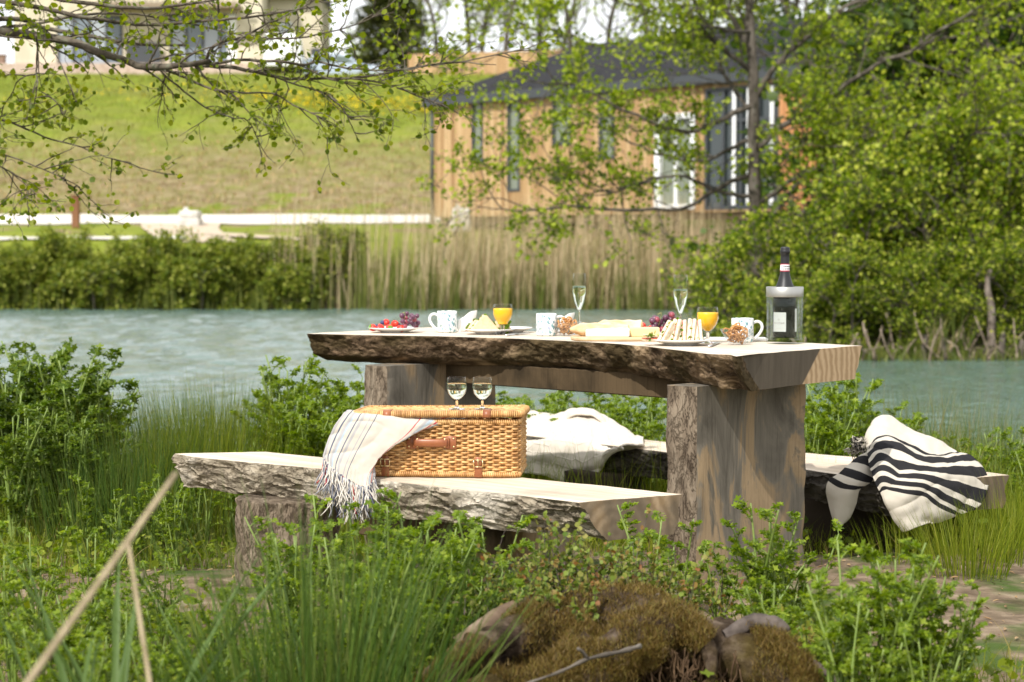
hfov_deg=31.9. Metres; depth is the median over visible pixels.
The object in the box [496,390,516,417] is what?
waterside herb
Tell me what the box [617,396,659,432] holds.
waterside herb
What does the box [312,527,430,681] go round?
dropwort plant
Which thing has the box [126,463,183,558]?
herb
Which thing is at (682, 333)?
sandwich
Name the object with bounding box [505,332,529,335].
table knife
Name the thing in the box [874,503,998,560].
grass tuft
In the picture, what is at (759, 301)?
bank shrub
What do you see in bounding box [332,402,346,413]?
waterside herb
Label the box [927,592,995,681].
dropwort plant
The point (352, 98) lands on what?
dandelion flowers
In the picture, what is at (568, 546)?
bilberry shrub
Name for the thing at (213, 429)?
rush clump
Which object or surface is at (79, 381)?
waterside herb
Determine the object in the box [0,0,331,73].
cream house
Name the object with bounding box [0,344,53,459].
waterside herb
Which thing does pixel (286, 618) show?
herb
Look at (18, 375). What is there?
waterside herb
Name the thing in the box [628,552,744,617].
bilberry shrub
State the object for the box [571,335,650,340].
serving board
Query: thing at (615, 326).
baguette
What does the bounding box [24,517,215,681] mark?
sedge plant
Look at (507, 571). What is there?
dropwort plant
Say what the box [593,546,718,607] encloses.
bilberry shrub
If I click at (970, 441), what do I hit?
rush clump
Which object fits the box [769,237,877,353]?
bank shrub
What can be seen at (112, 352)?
waterside herb
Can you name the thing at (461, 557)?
dropwort plant
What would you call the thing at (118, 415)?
waterside herb
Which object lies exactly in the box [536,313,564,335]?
mug
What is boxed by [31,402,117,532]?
waterside herb
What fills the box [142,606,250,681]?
herb
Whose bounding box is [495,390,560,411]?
waterside herb
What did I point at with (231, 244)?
hedge bush
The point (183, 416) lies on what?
rush clump
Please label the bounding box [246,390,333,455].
waterside herb
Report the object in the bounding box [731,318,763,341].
mug
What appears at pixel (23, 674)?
sedge plant
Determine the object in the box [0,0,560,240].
alder tree
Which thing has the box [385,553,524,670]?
dropwort plant
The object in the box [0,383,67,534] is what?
waterside herb
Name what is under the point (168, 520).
herb
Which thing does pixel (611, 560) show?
bilberry shrub
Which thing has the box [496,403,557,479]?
waterside herb
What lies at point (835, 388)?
waterside herb
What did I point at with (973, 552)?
grass tuft
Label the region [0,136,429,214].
grass
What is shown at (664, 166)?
door
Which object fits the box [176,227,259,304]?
hedge bush
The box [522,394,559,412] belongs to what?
waterside herb
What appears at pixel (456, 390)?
wine glass
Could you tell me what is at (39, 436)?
waterside herb
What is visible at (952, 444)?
rush clump
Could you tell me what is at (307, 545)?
dropwort plant
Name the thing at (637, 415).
waterside herb
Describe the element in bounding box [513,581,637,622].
bilberry shrub
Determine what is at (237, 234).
path fork
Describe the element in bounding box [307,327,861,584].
picnic table
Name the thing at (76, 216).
wooden post
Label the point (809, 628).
seedling
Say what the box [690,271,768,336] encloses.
bank shrub
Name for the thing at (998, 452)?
rush clump
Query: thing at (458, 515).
dropwort plant
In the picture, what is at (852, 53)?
bank shrub
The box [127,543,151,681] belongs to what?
reed straw
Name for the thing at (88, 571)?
herb
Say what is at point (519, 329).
plate
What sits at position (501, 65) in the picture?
timber fence
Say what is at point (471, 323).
sandwich
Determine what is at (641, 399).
waterside herb
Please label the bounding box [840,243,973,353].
bank shrub
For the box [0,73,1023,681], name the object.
ground
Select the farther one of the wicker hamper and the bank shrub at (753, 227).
the bank shrub at (753, 227)
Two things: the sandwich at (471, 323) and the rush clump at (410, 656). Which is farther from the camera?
the sandwich at (471, 323)
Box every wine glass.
[447,382,465,409]
[473,382,491,409]
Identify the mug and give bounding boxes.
[428,311,456,332]
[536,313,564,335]
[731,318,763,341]
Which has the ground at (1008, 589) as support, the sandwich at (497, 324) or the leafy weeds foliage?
the leafy weeds foliage
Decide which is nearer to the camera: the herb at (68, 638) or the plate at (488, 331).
the herb at (68, 638)
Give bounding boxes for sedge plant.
[0,571,238,681]
[2,553,297,681]
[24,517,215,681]
[82,637,100,681]
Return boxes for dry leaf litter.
[17,541,1023,675]
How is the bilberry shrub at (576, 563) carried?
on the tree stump
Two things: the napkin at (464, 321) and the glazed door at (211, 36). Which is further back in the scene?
the glazed door at (211, 36)
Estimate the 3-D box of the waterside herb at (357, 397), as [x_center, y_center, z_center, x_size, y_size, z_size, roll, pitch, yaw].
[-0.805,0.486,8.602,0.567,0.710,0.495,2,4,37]
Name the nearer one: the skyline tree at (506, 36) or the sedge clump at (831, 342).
the sedge clump at (831, 342)
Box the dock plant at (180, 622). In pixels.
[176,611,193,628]
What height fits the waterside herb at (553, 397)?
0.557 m
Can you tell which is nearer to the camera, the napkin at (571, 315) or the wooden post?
the napkin at (571, 315)
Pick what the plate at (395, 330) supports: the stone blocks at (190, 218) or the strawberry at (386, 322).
the strawberry at (386, 322)
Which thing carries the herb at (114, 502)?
on the ground at (1008, 589)
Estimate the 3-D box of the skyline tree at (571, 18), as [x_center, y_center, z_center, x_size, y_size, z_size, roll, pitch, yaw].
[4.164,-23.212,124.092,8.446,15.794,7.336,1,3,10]
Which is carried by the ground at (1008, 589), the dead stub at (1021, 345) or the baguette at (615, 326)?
the dead stub at (1021, 345)
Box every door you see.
[57,16,122,62]
[169,14,235,62]
[311,48,319,55]
[654,112,695,208]
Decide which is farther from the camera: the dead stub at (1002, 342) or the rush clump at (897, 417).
the dead stub at (1002, 342)
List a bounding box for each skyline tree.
[410,0,458,53]
[413,0,451,48]
[450,0,506,51]
[456,2,521,51]
[486,0,544,50]
[496,0,545,48]
[526,0,583,50]
[557,0,596,48]
[584,0,644,41]
[615,0,666,35]
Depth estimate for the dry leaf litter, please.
6.15 m
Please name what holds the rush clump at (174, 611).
on the ground at (1008, 589)
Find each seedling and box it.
[747,600,870,677]
[766,611,818,675]
[788,617,860,681]
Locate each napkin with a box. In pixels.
[458,310,476,331]
[560,313,574,326]
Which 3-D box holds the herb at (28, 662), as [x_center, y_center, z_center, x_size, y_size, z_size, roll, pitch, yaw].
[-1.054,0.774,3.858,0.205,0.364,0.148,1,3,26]
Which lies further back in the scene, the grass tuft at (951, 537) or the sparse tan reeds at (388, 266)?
the sparse tan reeds at (388, 266)
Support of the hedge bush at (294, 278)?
on the ground at (1008, 589)
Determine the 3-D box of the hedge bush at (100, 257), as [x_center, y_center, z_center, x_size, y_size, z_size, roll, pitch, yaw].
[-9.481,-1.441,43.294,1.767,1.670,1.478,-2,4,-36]
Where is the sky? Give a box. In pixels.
[0,0,876,73]
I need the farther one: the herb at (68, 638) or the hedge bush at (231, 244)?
the hedge bush at (231, 244)
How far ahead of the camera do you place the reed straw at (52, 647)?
2.19 m
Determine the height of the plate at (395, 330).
0.021 m
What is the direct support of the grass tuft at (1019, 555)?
on the ground at (1008, 589)
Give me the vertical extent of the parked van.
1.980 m
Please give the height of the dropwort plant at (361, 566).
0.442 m
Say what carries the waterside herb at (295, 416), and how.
on the ground at (1008, 589)
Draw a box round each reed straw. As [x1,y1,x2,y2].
[24,471,177,681]
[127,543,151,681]
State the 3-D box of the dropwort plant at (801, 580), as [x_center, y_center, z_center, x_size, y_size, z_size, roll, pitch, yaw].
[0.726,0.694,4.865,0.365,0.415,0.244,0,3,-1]
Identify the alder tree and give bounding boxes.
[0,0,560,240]
[372,0,1023,330]
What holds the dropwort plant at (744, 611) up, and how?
on the ground at (1008, 589)
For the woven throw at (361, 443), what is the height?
0.351 m
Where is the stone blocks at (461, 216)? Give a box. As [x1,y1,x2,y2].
[450,204,470,231]
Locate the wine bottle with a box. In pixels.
[772,247,796,337]
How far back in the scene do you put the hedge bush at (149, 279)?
42.81 m
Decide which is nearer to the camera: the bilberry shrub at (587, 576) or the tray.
the bilberry shrub at (587, 576)
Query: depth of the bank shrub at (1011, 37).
29.56 m
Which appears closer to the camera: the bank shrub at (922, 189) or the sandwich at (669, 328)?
the sandwich at (669, 328)
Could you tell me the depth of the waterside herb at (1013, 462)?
7.84 m
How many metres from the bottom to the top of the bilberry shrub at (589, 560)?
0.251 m
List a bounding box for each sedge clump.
[795,331,834,343]
[891,323,936,357]
[893,295,959,356]
[920,317,966,359]
[932,301,984,358]
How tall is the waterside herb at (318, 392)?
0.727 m
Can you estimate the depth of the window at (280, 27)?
98.86 m
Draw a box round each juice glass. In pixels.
[493,304,512,334]
[697,312,718,342]
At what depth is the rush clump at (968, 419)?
8.86 m
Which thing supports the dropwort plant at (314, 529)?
on the ground at (1008, 589)
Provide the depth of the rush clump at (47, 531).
7.19 m
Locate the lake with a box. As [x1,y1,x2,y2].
[0,308,1023,465]
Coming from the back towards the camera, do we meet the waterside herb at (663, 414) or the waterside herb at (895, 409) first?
the waterside herb at (663, 414)
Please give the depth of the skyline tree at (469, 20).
106.88 m
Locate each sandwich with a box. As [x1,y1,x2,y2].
[464,318,477,330]
[469,314,499,331]
[495,321,512,330]
[642,331,658,341]
[657,320,675,342]
[669,317,681,340]
[678,320,686,340]
[686,318,695,340]
[695,319,702,339]
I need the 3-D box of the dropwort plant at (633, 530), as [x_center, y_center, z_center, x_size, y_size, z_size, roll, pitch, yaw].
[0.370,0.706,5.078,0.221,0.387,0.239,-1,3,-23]
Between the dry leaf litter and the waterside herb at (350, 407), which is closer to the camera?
the dry leaf litter
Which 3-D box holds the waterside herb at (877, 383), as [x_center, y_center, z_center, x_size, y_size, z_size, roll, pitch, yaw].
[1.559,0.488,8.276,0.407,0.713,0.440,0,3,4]
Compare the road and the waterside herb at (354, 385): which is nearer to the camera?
the waterside herb at (354, 385)
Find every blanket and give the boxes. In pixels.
[523,407,644,481]
[826,415,988,531]
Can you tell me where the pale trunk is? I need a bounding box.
[984,269,995,356]
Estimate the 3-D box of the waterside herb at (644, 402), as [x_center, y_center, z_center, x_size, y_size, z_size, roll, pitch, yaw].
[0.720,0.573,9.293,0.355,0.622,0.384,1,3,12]
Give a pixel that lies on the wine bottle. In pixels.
(784, 321)
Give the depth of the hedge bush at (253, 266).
42.72 m
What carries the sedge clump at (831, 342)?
on the ground at (1008, 589)
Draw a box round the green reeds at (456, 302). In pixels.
[309,202,770,309]
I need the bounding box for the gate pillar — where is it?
[0,54,6,62]
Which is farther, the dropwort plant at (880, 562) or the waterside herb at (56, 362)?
the waterside herb at (56, 362)
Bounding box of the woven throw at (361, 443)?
[314,410,467,523]
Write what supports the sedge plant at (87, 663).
on the ground at (1008, 589)
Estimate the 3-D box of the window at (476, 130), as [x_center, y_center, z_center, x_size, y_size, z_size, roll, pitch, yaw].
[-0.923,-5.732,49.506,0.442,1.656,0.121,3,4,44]
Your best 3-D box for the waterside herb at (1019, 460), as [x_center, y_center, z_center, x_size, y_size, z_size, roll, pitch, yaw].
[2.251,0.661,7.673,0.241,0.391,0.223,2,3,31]
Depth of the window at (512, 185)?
48.59 m
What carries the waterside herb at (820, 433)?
on the ground at (1008, 589)
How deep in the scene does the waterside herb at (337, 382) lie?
8.51 m
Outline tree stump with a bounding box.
[394,576,839,681]
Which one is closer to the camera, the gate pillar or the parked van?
the parked van
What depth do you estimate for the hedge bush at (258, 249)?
42.91 m
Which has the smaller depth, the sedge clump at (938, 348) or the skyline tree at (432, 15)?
the sedge clump at (938, 348)
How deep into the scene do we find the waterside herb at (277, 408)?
8.16 m
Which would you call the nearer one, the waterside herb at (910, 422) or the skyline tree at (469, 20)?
the waterside herb at (910, 422)
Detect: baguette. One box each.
[570,322,610,335]
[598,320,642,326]
[599,324,628,328]
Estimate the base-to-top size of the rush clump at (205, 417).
0.753 m
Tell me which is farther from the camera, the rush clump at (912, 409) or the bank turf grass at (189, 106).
the bank turf grass at (189, 106)
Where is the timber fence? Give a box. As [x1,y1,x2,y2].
[408,49,561,74]
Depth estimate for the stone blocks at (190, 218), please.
50.48 m
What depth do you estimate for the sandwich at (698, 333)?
6.42 m
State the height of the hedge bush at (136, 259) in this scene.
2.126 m
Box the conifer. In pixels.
[336,0,437,72]
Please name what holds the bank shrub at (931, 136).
on the ground at (1008, 589)
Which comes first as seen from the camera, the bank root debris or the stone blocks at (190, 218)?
the bank root debris
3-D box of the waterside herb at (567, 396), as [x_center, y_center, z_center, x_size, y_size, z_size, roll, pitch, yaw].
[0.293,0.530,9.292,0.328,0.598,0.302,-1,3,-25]
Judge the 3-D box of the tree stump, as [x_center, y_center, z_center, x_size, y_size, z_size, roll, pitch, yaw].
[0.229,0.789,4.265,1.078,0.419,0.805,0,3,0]
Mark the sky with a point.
(5, 46)
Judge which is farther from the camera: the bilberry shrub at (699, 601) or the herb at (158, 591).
the herb at (158, 591)
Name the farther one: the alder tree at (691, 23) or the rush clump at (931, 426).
the alder tree at (691, 23)
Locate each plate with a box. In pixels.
[368,326,419,332]
[464,328,514,333]
[508,326,532,332]
[654,338,710,345]
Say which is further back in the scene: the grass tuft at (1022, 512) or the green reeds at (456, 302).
the green reeds at (456, 302)
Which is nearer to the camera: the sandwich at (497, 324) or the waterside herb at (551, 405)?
the sandwich at (497, 324)
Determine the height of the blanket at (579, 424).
0.321 m
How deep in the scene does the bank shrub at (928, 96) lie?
27.68 m
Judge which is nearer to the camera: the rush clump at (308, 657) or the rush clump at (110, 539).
the rush clump at (308, 657)
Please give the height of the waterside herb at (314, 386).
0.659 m
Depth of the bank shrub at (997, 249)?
23.09 m
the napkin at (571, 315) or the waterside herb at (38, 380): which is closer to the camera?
the napkin at (571, 315)
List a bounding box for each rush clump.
[0,427,201,566]
[18,398,214,548]
[34,465,584,681]
[36,432,234,566]
[64,415,271,553]
[68,548,414,681]
[72,381,261,519]
[77,384,231,501]
[104,371,290,504]
[112,407,312,545]
[116,379,276,477]
[135,373,285,470]
[139,386,343,531]
[142,361,345,499]
[154,368,340,451]
[209,509,584,681]
[825,393,958,436]
[832,374,964,446]
[838,417,1002,523]
[842,380,1005,448]
[885,369,1023,470]
[902,407,1022,520]
[932,391,1023,486]
[951,408,1021,502]
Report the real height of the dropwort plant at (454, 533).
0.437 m
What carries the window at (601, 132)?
in the timber cabin
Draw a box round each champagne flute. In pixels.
[572,273,585,333]
[674,289,687,318]
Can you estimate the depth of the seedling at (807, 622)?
4.61 m
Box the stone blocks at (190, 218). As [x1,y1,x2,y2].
[176,207,202,225]
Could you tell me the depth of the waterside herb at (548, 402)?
9.20 m
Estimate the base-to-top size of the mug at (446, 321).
0.088 m
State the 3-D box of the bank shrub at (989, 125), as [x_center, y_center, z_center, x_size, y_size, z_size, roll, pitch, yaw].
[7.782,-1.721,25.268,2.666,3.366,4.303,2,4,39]
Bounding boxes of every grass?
[0,70,500,214]
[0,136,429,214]
[0,277,322,309]
[0,412,1023,681]
[0,425,1023,681]
[780,330,1023,360]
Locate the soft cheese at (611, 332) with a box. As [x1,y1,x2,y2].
[586,328,629,336]
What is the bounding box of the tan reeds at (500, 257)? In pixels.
[401,183,795,309]
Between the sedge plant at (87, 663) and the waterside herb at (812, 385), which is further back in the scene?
the waterside herb at (812, 385)
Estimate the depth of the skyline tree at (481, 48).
124.25 m
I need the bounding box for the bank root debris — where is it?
[790,311,1023,360]
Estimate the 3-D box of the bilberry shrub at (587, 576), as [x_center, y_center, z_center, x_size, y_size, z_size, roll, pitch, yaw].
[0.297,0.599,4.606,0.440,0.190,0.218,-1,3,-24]
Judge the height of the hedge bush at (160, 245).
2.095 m
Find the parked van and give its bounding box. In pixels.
[263,33,304,73]
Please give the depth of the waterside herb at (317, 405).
8.38 m
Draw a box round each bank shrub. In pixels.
[653,193,826,341]
[670,0,985,279]
[673,199,919,344]
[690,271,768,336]
[692,292,743,336]
[712,298,838,343]
[717,265,876,343]
[727,0,1016,261]
[743,155,915,344]
[752,132,915,340]
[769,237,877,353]
[786,228,911,343]
[791,0,1023,138]
[797,1,1001,95]
[799,0,1023,139]
[810,63,1022,279]
[821,106,1023,295]
[835,78,1023,286]
[835,126,1023,316]
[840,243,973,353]
[851,124,1023,308]
[859,217,1023,355]
[861,93,1023,298]
[868,235,994,336]
[876,54,1023,203]
[878,239,1023,357]
[942,221,1023,351]
[959,221,1023,339]
[963,137,1023,287]
[965,106,1015,146]
[972,64,1020,142]
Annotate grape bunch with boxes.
[398,311,419,327]
[649,311,675,331]
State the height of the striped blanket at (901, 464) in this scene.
0.387 m
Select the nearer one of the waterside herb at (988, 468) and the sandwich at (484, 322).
the sandwich at (484, 322)
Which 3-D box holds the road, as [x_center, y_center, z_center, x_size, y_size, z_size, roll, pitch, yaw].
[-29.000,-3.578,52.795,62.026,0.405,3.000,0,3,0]
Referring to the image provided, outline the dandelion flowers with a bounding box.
[3,79,438,114]
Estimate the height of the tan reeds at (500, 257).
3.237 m
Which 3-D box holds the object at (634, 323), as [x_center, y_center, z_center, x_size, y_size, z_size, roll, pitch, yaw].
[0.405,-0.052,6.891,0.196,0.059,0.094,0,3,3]
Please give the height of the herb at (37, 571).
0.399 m
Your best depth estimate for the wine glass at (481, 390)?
5.75 m
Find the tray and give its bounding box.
[703,337,767,340]
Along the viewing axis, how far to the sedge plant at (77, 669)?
3.42 m
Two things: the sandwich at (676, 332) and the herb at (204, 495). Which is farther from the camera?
the herb at (204, 495)
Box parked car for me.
[296,53,379,73]
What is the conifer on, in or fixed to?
on the ground at (1008, 589)
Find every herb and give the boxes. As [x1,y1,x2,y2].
[0,343,104,467]
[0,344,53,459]
[0,345,72,408]
[0,358,142,520]
[0,361,30,528]
[0,361,41,395]
[0,363,58,435]
[0,375,87,522]
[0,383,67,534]
[0,392,11,473]
[0,405,57,547]
[0,520,77,650]
[0,545,31,637]
[0,551,66,681]
[0,563,148,681]
[0,620,55,681]
[1,336,77,436]
[10,401,89,548]
[24,354,109,461]
[28,398,100,541]
[29,382,112,505]
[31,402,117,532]
[33,345,123,406]
[46,643,122,681]
[48,355,113,437]
[51,399,146,494]
[53,597,158,681]
[57,474,103,564]
[67,526,139,662]
[70,373,125,447]
[75,380,140,473]
[76,568,155,676]
[101,488,152,566]
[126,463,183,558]
[126,552,195,654]
[130,641,187,681]
[134,596,220,681]
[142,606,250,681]
[150,489,189,570]
[175,487,224,556]
[191,577,261,680]
[212,449,263,547]
[228,369,328,449]
[236,589,318,681]
[240,378,307,444]
[241,354,320,426]
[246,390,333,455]
[247,397,310,453]
[272,410,317,455]
[283,381,341,448]
[283,395,346,456]
[284,364,364,412]
[295,414,345,513]
[297,377,344,422]
[300,412,339,456]
[308,386,355,454]
[317,367,364,435]
[318,394,344,438]
[319,405,358,454]
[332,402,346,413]
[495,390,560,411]
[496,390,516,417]
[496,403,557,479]
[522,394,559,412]
[523,413,541,477]
[537,393,569,411]
[538,393,564,412]
[545,390,602,412]
[560,390,630,423]
[581,394,619,412]
[592,393,666,439]
[593,399,624,419]
[597,393,656,428]
[607,408,656,480]
[614,418,647,434]
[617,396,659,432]
[631,396,665,438]
[634,413,666,492]
[643,397,666,481]
[644,425,665,490]
[804,372,872,427]
[804,385,838,438]
[804,391,866,455]
[804,395,840,444]
[804,398,859,454]
[805,375,884,456]
[805,417,823,453]
[805,426,858,455]
[807,386,873,456]
[840,401,900,420]
[845,433,861,456]
[848,392,923,429]
[911,417,941,439]
[916,427,965,451]
[957,438,1012,515]
[962,440,990,469]
[981,426,1023,511]
[1006,443,1023,511]
[1012,450,1023,491]
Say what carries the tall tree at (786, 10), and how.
on the ground at (1008, 589)
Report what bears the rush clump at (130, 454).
on the ground at (1008, 589)
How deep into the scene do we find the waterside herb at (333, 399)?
8.27 m
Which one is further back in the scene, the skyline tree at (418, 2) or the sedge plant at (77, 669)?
the skyline tree at (418, 2)
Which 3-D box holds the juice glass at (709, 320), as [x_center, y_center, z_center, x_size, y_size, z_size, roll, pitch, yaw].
[0.715,-0.058,6.554,0.081,0.131,0.081,0,3,0]
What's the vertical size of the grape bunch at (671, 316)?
0.084 m
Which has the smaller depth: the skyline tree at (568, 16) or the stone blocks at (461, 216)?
the stone blocks at (461, 216)
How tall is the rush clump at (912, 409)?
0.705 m
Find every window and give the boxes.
[279,23,291,33]
[471,103,482,163]
[507,100,519,191]
[552,96,571,145]
[598,92,614,158]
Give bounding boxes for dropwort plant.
[244,514,324,680]
[253,539,320,644]
[284,487,402,673]
[285,554,344,681]
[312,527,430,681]
[315,499,411,676]
[333,530,402,666]
[336,542,453,681]
[360,490,484,678]
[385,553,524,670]
[411,515,484,654]
[425,535,511,648]
[438,510,537,631]
[491,561,528,669]
[495,538,543,589]
[609,519,691,583]
[612,500,711,603]
[696,546,740,618]
[711,518,843,635]
[720,495,816,623]
[726,575,802,635]
[749,576,872,681]
[797,579,915,681]
[798,537,940,681]
[802,567,880,681]
[855,539,957,681]
[858,559,990,681]
[870,554,936,665]
[880,627,962,681]
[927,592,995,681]
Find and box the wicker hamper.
[353,405,529,477]
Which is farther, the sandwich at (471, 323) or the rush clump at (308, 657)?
the sandwich at (471, 323)
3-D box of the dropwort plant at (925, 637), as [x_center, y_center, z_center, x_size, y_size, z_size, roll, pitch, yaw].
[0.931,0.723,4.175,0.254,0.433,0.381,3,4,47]
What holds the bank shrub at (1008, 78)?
on the ground at (1008, 589)
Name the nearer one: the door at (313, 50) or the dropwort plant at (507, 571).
the dropwort plant at (507, 571)
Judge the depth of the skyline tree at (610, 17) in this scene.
107.12 m
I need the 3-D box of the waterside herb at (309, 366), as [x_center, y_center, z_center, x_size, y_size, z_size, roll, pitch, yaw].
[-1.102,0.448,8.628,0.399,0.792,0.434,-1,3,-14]
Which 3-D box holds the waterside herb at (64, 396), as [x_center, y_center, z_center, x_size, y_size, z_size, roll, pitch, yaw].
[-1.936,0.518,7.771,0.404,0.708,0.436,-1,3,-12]
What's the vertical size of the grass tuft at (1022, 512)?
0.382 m
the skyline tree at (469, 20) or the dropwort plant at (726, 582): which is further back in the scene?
the skyline tree at (469, 20)
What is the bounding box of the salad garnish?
[500,320,511,333]
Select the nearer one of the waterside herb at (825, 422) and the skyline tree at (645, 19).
the waterside herb at (825, 422)
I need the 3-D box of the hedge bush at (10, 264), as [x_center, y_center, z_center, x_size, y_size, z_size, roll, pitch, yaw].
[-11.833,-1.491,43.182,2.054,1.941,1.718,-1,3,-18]
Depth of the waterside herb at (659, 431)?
8.55 m
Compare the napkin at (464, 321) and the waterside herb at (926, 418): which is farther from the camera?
the waterside herb at (926, 418)
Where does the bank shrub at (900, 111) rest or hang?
on the ground at (1008, 589)
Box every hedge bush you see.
[0,240,45,302]
[0,263,22,309]
[1,240,83,309]
[6,236,78,302]
[9,234,40,287]
[28,220,100,307]
[52,249,135,309]
[83,247,136,301]
[99,228,157,291]
[101,232,179,304]
[106,264,165,308]
[130,224,204,308]
[152,246,244,309]
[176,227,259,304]
[200,249,268,309]
[214,235,248,282]
[215,247,266,306]
[234,232,303,307]
[255,251,341,309]
[282,215,369,293]
[286,236,345,300]
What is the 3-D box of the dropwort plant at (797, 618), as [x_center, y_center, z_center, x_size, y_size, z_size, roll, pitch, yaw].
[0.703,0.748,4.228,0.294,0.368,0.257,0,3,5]
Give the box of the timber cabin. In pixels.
[422,8,882,248]
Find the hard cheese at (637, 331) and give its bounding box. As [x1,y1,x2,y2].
[629,327,659,336]
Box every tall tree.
[335,28,373,64]
[654,0,738,25]
[704,0,815,26]
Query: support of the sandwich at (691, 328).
on the plate at (680, 343)
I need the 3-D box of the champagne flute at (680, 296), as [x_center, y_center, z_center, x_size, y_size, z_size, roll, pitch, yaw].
[0.644,-0.130,6.852,0.060,0.246,0.060,0,3,0]
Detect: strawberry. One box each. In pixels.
[369,324,376,330]
[383,319,389,325]
[391,320,398,326]
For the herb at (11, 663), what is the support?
on the ground at (1008, 589)
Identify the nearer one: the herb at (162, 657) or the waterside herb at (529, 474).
the herb at (162, 657)
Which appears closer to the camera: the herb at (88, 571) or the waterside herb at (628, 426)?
the herb at (88, 571)
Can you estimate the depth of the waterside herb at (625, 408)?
8.90 m
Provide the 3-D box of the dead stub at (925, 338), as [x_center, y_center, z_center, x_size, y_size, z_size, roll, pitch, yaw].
[5.264,0.223,22.941,0.102,0.625,0.092,-1,3,-22]
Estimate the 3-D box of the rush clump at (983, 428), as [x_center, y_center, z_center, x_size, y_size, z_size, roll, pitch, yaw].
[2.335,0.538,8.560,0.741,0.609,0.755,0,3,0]
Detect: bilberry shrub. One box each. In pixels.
[463,543,568,614]
[467,503,650,591]
[469,571,597,622]
[488,510,628,596]
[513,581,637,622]
[527,536,646,595]
[535,542,717,604]
[552,521,659,589]
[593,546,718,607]
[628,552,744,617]
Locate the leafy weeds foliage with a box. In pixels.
[0,480,1023,681]
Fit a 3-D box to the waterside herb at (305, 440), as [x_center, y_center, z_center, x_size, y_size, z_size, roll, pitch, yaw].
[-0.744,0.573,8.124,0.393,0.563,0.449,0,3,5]
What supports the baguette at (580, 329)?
on the serving board
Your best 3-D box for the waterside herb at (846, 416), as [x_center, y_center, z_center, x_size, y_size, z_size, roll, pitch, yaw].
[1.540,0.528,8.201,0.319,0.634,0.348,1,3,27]
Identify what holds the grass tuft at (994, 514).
on the ground at (1008, 589)
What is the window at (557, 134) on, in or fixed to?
in the timber cabin
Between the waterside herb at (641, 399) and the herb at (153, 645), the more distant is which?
the waterside herb at (641, 399)
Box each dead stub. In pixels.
[921,334,927,359]
[940,337,947,359]
[998,331,1005,359]
[1017,340,1023,359]
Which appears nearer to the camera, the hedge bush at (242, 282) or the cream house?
the hedge bush at (242, 282)
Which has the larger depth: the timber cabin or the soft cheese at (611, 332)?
the timber cabin
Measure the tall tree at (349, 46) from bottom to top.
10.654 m
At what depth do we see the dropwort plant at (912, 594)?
4.09 m
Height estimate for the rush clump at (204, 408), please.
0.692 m
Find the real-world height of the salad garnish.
0.104 m
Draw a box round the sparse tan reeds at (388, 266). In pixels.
[262,164,460,309]
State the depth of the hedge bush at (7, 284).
42.39 m
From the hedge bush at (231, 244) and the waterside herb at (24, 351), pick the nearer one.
the waterside herb at (24, 351)
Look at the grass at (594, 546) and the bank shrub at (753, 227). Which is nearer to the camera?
the grass at (594, 546)
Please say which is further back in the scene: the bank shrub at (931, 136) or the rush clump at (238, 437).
the bank shrub at (931, 136)
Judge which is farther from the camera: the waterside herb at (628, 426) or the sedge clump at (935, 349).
the sedge clump at (935, 349)
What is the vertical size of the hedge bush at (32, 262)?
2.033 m
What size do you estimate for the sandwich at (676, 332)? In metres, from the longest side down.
0.091 x 0.090 x 0.028 m
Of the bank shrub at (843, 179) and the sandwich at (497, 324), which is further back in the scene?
the bank shrub at (843, 179)
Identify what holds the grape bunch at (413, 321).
on the plate at (395, 330)
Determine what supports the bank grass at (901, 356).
on the ground at (1008, 589)
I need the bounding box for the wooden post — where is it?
[70,195,80,228]
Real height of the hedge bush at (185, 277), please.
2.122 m
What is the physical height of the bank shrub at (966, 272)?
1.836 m
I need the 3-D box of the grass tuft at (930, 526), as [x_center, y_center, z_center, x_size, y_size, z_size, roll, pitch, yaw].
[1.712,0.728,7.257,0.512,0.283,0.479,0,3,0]
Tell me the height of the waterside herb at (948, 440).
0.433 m
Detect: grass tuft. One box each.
[848,511,953,565]
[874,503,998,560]
[891,515,986,548]
[892,499,1023,580]
[920,486,1023,546]
[935,485,1023,566]
[950,471,1023,547]
[975,461,1023,552]
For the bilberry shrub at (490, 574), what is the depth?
4.46 m
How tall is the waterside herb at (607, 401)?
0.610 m
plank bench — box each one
[172,452,681,590]
[508,435,1008,553]
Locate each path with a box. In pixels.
[0,235,184,239]
[141,223,235,241]
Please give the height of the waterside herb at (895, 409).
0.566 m
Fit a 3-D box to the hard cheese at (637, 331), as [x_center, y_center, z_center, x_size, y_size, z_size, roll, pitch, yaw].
[0.500,-0.034,6.772,0.115,0.034,0.070,0,3,-3]
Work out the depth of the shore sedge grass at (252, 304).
42.47 m
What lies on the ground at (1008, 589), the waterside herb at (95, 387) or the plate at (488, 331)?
the waterside herb at (95, 387)
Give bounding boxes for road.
[0,214,580,223]
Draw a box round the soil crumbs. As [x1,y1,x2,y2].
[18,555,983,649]
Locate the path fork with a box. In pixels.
[188,232,299,238]
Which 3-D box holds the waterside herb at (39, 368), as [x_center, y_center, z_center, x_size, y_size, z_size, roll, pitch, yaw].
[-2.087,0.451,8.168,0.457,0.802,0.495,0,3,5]
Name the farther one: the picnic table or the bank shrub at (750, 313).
the bank shrub at (750, 313)
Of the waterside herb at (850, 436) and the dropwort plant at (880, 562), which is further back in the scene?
the waterside herb at (850, 436)
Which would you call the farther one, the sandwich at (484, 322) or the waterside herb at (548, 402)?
the waterside herb at (548, 402)

